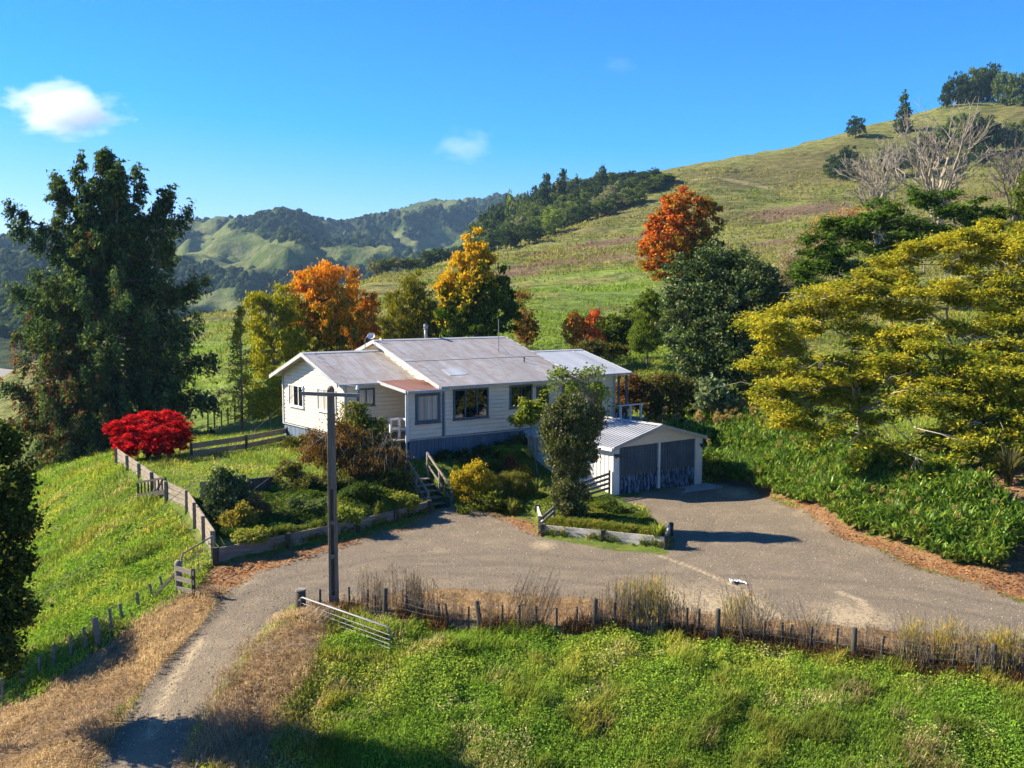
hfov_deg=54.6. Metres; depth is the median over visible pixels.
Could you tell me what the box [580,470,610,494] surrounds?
slat fence
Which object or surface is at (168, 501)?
overhead wire
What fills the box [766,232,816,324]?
shrub
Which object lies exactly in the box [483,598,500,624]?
dry stalk
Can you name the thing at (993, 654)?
wire fence
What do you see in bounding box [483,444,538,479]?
tree fern
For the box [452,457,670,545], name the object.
bed groundcover
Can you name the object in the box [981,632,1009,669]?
dry stalk
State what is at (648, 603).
dry stalk
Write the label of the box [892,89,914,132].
conifer tree
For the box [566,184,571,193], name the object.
forest tree
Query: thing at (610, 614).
dry stalk
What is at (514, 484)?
shrub
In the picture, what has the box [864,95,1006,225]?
bare tree
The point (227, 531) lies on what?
garden groundcover
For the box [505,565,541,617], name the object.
dry stalk
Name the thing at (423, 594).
dry stalk
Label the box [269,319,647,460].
weatherboard house
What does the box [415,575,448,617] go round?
dry stalk
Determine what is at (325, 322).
autumn tree
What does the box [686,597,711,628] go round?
dry stalk
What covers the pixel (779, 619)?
dry stalk
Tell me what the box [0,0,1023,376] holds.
sky
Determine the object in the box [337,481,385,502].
shrub
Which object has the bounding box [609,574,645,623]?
dry stalk
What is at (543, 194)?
forest tree
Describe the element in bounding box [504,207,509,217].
forest tree
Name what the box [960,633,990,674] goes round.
dry stalk
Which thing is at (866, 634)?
dry stalk
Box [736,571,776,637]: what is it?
dry stalk
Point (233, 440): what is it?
rail fence
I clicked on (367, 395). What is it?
window
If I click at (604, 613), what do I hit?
dry stalk
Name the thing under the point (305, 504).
shrub
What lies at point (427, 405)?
window
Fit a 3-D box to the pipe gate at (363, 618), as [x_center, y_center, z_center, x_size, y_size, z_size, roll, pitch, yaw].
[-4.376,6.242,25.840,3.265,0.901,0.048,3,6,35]
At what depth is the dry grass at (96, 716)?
23.79 m
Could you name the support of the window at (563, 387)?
in the weatherboard house
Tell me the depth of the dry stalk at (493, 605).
26.37 m
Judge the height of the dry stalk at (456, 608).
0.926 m
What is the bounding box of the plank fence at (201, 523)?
[115,448,215,559]
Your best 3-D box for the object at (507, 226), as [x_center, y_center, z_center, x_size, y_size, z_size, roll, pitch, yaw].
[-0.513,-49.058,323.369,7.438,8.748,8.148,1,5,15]
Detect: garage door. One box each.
[619,443,657,493]
[660,439,694,486]
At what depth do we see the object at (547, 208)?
313.76 m
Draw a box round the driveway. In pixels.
[102,479,1023,767]
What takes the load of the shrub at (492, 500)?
on the ground at (808, 157)
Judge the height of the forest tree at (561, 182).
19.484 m
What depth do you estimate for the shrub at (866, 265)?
57.44 m
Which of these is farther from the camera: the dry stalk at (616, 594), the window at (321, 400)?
the window at (321, 400)
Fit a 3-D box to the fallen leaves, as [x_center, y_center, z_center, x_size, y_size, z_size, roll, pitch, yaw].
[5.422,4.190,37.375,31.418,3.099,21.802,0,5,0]
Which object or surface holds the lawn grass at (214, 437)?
on the ground at (808, 157)
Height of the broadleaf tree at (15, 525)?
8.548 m
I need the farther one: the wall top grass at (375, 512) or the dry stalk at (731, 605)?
the wall top grass at (375, 512)
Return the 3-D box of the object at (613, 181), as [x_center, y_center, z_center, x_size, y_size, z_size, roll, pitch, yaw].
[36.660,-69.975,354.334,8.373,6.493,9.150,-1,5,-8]
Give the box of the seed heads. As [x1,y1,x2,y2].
[671,404,997,517]
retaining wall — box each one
[213,500,431,566]
[535,504,673,549]
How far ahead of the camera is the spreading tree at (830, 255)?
62.41 m
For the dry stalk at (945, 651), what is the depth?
23.67 m
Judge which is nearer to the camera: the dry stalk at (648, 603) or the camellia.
the dry stalk at (648, 603)
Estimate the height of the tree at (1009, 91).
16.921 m
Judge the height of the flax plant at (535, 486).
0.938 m
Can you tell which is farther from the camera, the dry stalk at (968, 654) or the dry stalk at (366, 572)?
the dry stalk at (366, 572)
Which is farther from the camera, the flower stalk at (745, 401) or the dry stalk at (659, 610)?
the flower stalk at (745, 401)
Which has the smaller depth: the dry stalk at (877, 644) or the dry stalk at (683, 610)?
the dry stalk at (877, 644)
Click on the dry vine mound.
(349, 457)
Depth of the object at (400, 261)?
204.21 m
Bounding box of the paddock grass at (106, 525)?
[0,448,212,719]
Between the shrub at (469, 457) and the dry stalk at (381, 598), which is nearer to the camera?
the dry stalk at (381, 598)
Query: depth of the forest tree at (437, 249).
299.08 m
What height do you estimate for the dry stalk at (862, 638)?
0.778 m
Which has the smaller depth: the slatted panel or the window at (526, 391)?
the slatted panel
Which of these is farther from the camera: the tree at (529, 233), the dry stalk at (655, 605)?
the tree at (529, 233)
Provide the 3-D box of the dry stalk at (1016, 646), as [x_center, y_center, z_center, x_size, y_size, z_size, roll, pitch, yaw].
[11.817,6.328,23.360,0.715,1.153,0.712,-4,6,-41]
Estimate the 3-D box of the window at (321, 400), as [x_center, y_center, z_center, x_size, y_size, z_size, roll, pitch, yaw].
[-8.727,0.797,46.618,0.125,1.110,2.030,-4,6,-36]
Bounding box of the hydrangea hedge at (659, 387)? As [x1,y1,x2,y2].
[615,369,710,421]
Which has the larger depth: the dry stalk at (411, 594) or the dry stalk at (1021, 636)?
the dry stalk at (411, 594)
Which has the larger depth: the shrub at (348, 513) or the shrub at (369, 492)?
the shrub at (369, 492)
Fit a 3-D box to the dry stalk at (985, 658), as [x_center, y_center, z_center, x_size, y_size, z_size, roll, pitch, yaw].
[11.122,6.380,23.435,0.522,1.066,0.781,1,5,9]
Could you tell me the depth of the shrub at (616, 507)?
38.83 m
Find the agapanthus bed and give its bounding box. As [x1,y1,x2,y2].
[657,406,1023,564]
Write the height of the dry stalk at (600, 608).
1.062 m
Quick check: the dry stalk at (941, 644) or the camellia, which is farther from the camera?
the camellia
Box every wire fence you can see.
[0,576,163,706]
[207,401,281,428]
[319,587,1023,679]
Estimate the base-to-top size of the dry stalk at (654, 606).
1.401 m
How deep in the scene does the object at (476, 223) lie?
339.79 m
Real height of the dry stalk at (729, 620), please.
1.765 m
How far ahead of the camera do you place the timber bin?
39.09 m
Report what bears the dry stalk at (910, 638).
on the ground at (808, 157)
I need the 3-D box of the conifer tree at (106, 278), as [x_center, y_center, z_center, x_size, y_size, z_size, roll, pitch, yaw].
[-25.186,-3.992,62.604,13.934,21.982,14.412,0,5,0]
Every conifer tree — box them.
[0,145,223,471]
[572,173,579,202]
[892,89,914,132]
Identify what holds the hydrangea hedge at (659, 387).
on the ground at (808, 157)
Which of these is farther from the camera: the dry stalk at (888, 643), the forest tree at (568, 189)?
the forest tree at (568, 189)
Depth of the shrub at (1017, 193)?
61.42 m
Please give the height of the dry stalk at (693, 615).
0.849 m
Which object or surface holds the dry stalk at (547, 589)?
on the ground at (808, 157)
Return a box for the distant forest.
[0,192,522,340]
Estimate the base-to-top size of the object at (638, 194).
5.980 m
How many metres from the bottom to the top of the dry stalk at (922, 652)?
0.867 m
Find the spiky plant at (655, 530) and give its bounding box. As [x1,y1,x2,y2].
[648,521,668,538]
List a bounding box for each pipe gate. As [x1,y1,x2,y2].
[180,535,214,574]
[300,597,390,650]
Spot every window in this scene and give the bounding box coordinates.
[287,384,304,408]
[316,388,336,414]
[357,388,375,406]
[415,392,441,424]
[453,387,489,420]
[509,384,532,408]
[536,385,548,404]
[562,382,578,394]
[590,382,601,405]
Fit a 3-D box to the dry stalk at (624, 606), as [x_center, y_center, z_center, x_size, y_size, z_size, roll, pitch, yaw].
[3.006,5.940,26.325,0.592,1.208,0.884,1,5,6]
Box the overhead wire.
[37,389,299,599]
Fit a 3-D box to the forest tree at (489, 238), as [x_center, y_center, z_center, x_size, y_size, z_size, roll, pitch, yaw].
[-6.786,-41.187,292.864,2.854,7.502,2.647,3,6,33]
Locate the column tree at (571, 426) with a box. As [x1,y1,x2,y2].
[536,390,609,517]
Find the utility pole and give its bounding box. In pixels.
[300,386,358,603]
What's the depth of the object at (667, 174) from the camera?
309.36 m
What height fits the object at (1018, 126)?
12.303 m
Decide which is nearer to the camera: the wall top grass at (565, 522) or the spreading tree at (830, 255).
the wall top grass at (565, 522)
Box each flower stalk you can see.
[662,406,668,412]
[674,412,680,426]
[694,413,700,424]
[712,415,718,427]
[740,399,746,408]
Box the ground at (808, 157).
[0,101,1023,767]
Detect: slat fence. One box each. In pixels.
[538,504,554,534]
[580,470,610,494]
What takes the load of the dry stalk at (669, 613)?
on the ground at (808, 157)
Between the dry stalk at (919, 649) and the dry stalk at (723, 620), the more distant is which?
the dry stalk at (723, 620)
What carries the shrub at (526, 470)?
on the ground at (808, 157)
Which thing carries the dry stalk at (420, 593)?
on the ground at (808, 157)
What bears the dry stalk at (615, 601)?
on the ground at (808, 157)
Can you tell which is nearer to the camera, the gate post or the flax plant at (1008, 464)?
the gate post
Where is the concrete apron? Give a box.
[677,483,722,492]
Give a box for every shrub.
[213,499,261,528]
[230,524,271,546]
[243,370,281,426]
[246,492,277,518]
[267,458,313,487]
[279,433,308,447]
[282,494,327,515]
[297,470,354,489]
[336,398,404,463]
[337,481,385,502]
[337,504,365,525]
[377,470,414,489]
[382,488,420,510]
[432,442,506,462]
[445,457,497,502]
[454,489,521,514]
[489,467,536,498]
[490,431,528,459]
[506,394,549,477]
[510,285,541,347]
[514,464,536,480]
[539,362,619,411]
[559,308,607,346]
[568,337,633,363]
[592,304,639,347]
[592,498,639,513]
[691,372,739,413]
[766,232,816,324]
[800,199,904,278]
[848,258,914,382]
[997,171,1023,336]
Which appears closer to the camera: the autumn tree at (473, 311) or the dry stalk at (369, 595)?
the dry stalk at (369, 595)
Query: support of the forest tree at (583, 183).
on the ground at (808, 157)
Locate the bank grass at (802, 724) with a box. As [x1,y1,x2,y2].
[185,603,1023,767]
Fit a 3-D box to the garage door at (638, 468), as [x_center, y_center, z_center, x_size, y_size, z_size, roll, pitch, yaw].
[5.651,3.814,44.209,2.395,2.200,0.070,-4,6,-37]
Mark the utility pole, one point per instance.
(333, 571)
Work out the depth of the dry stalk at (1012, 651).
23.08 m
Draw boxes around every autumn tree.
[238,281,312,411]
[276,258,374,354]
[322,263,382,349]
[429,227,524,337]
[634,183,727,282]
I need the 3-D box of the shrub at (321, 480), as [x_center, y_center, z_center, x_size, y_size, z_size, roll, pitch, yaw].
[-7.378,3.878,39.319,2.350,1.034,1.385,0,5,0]
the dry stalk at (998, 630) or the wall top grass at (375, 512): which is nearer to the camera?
the dry stalk at (998, 630)
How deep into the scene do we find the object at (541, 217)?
278.54 m
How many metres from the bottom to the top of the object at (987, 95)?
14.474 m
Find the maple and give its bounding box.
[101,409,197,457]
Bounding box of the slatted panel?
[137,477,166,497]
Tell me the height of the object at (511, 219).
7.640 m
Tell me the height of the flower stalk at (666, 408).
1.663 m
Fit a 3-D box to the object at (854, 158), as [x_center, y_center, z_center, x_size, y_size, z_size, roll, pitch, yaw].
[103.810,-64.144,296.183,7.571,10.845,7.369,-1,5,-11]
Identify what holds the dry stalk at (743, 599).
on the ground at (808, 157)
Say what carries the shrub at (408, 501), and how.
on the ground at (808, 157)
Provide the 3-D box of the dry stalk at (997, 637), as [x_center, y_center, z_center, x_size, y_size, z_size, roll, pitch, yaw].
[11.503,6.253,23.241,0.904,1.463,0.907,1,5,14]
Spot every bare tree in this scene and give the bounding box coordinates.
[833,133,928,245]
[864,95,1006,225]
[979,135,1023,220]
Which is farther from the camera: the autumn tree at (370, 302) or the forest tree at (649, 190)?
the forest tree at (649, 190)
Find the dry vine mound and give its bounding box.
[291,401,413,482]
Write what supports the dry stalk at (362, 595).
on the ground at (808, 157)
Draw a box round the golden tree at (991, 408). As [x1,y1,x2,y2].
[715,217,1023,494]
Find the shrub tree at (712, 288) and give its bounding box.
[653,237,803,397]
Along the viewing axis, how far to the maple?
46.27 m
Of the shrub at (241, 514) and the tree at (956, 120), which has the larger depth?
the tree at (956, 120)
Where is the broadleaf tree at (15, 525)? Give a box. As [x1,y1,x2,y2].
[0,415,53,687]
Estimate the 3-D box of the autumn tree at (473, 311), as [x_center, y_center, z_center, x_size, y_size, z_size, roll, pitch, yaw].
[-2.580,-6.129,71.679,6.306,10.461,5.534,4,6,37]
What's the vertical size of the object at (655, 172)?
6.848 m
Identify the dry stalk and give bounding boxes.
[350,584,382,611]
[351,577,379,610]
[357,565,371,602]
[357,576,382,612]
[365,577,397,617]
[368,569,389,612]
[375,578,391,616]
[377,563,406,603]
[387,569,422,612]
[397,574,420,618]
[400,573,418,607]
[402,572,424,611]
[402,580,431,612]
[406,577,440,610]
[408,571,435,617]
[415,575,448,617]
[425,583,445,619]
[445,591,463,623]
[449,589,480,625]
[478,583,502,622]
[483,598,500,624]
[494,573,531,621]
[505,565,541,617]
[515,581,542,625]
[516,596,539,638]
[521,565,565,633]
[522,597,541,624]
[523,572,555,623]
[573,593,592,624]
[579,582,615,620]
[584,596,599,628]
[591,592,610,629]
[593,593,612,631]
[600,575,635,625]
[601,579,637,626]
[602,599,628,631]
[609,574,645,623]
[615,586,636,626]
[616,576,658,638]
[627,578,676,627]
[627,584,652,630]
[628,582,664,628]
[631,584,671,636]
[635,578,672,635]
[641,570,678,630]
[645,580,689,634]
[652,593,678,629]
[661,591,678,623]
[665,592,690,626]
[666,581,701,634]
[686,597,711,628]
[688,602,700,626]
[701,609,713,638]
[718,577,754,637]
[718,585,742,627]
[718,593,746,634]
[720,607,727,631]
[727,587,766,627]
[734,591,772,643]
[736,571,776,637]
[745,591,780,633]
[762,607,795,635]
[780,609,797,649]
[790,597,823,647]
[792,612,818,642]
[793,618,810,647]
[800,593,837,643]
[805,613,824,650]
[834,617,863,650]
[840,623,861,655]
[851,628,872,649]
[858,617,899,653]
[858,621,880,646]
[866,624,886,663]
[874,626,909,657]
[877,632,897,651]
[890,607,925,658]
[890,623,917,660]
[896,622,929,670]
[896,626,927,664]
[899,610,939,662]
[900,637,930,669]
[913,626,936,673]
[913,638,932,663]
[924,617,961,671]
[928,630,951,663]
[931,614,970,666]
[932,633,956,664]
[950,626,992,680]
[957,624,984,677]
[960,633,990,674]
[971,635,999,670]
[975,627,1003,664]
[981,622,1020,680]
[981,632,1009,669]
[984,620,1019,675]
[990,633,1019,672]
[996,641,1022,672]
[997,636,1023,672]
[1000,639,1023,678]
[1002,631,1023,665]
[1003,623,1023,669]
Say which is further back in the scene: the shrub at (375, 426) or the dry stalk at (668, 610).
the shrub at (375, 426)
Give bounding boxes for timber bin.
[200,474,276,495]
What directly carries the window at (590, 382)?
in the weatherboard house
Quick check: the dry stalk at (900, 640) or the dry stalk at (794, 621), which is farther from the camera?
the dry stalk at (794, 621)
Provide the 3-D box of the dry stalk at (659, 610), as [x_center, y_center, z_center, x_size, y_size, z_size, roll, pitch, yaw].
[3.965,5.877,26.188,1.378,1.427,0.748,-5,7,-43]
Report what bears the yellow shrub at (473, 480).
on the ground at (808, 157)
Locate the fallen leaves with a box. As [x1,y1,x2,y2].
[175,454,1023,613]
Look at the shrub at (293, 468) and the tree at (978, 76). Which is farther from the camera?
the tree at (978, 76)
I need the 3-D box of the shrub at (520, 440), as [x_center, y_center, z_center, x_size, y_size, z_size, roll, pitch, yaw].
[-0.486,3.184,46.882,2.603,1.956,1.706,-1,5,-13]
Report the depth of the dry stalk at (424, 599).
26.79 m
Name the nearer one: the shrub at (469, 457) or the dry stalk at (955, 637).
the dry stalk at (955, 637)
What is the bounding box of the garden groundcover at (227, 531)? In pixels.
[195,466,428,545]
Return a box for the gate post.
[295,587,305,618]
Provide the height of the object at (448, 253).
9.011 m
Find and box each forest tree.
[418,250,432,267]
[435,247,446,259]
[481,222,486,236]
[486,232,492,251]
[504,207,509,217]
[513,224,521,247]
[537,173,552,206]
[556,168,567,203]
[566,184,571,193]
[579,179,588,189]
[594,187,599,197]
[595,164,609,195]
[645,183,652,193]
[946,75,954,104]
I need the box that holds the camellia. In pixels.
[196,466,253,521]
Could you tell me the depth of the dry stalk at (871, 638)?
24.42 m
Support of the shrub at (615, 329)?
on the ground at (808, 157)
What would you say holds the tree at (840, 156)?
on the ground at (808, 157)
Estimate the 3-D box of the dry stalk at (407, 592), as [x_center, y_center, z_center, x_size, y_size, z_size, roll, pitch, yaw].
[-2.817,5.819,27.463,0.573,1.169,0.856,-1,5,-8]
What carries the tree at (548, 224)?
on the ground at (808, 157)
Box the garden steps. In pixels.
[403,452,453,509]
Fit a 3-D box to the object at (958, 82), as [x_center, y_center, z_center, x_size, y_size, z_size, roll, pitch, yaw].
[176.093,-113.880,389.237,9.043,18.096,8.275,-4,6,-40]
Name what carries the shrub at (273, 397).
on the ground at (808, 157)
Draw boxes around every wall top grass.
[264,498,434,549]
[538,515,669,547]
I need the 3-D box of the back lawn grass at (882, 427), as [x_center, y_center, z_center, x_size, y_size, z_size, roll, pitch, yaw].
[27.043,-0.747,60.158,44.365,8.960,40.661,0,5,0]
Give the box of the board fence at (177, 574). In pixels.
[154,560,195,598]
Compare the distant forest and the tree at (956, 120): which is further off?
the distant forest
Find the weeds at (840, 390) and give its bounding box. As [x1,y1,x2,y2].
[626,311,1022,504]
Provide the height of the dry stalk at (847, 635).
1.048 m
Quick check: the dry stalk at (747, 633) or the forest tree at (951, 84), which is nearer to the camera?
the dry stalk at (747, 633)
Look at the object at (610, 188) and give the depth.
315.37 m
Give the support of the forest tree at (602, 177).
on the ground at (808, 157)
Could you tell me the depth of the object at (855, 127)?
354.28 m
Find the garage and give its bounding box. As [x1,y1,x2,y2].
[521,416,707,494]
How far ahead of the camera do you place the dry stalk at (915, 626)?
23.86 m
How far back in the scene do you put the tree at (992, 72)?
394.59 m
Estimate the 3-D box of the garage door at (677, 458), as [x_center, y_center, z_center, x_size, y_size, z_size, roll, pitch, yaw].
[7.627,3.690,45.686,2.325,2.200,0.070,-4,6,-37]
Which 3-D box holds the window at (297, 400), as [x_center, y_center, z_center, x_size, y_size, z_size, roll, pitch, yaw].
[-10.754,0.607,49.358,0.125,1.110,1.800,-4,6,-36]
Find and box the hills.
[0,195,521,369]
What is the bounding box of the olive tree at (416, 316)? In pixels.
[374,269,449,338]
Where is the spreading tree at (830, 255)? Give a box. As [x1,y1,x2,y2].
[782,183,1010,343]
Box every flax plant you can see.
[503,496,520,515]
[527,476,545,496]
[986,442,1023,486]
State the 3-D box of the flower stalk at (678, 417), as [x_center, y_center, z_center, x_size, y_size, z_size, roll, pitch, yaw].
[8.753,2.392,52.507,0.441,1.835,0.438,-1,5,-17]
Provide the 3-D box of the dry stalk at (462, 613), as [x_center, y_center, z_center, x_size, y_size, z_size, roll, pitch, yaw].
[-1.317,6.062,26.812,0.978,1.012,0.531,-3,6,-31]
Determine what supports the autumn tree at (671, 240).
on the ground at (808, 157)
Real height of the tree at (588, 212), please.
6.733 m
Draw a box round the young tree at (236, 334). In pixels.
[212,305,267,431]
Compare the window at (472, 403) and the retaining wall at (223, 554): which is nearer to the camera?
the retaining wall at (223, 554)
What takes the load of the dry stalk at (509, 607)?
on the ground at (808, 157)
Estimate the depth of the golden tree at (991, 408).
40.72 m
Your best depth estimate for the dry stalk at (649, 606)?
26.13 m
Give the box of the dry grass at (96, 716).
[0,582,1023,767]
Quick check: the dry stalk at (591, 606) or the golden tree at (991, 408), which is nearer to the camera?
the dry stalk at (591, 606)
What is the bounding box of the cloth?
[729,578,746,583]
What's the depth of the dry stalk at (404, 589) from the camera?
27.25 m
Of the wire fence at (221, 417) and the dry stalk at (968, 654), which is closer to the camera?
the dry stalk at (968, 654)
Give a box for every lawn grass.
[120,424,589,505]
[598,309,1023,510]
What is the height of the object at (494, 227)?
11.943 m
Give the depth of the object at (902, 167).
299.73 m
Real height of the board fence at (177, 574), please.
1.422 m
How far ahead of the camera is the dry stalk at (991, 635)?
23.50 m
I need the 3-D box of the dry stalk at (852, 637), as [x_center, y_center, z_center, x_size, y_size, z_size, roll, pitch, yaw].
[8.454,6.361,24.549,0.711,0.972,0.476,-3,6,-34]
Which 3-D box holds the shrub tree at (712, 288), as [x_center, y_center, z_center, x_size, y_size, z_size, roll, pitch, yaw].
[13.230,-3.996,60.196,9.366,10.127,9.243,0,5,0]
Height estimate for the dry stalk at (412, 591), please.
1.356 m
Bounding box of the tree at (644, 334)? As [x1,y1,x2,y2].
[625,287,669,366]
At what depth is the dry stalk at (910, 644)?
23.91 m
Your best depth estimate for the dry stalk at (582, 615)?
26.43 m
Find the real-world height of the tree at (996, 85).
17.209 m
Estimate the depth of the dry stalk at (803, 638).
24.92 m
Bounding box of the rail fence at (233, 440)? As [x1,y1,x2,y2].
[190,427,287,457]
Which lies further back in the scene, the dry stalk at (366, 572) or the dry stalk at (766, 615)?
the dry stalk at (366, 572)
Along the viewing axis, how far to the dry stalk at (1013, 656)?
23.09 m

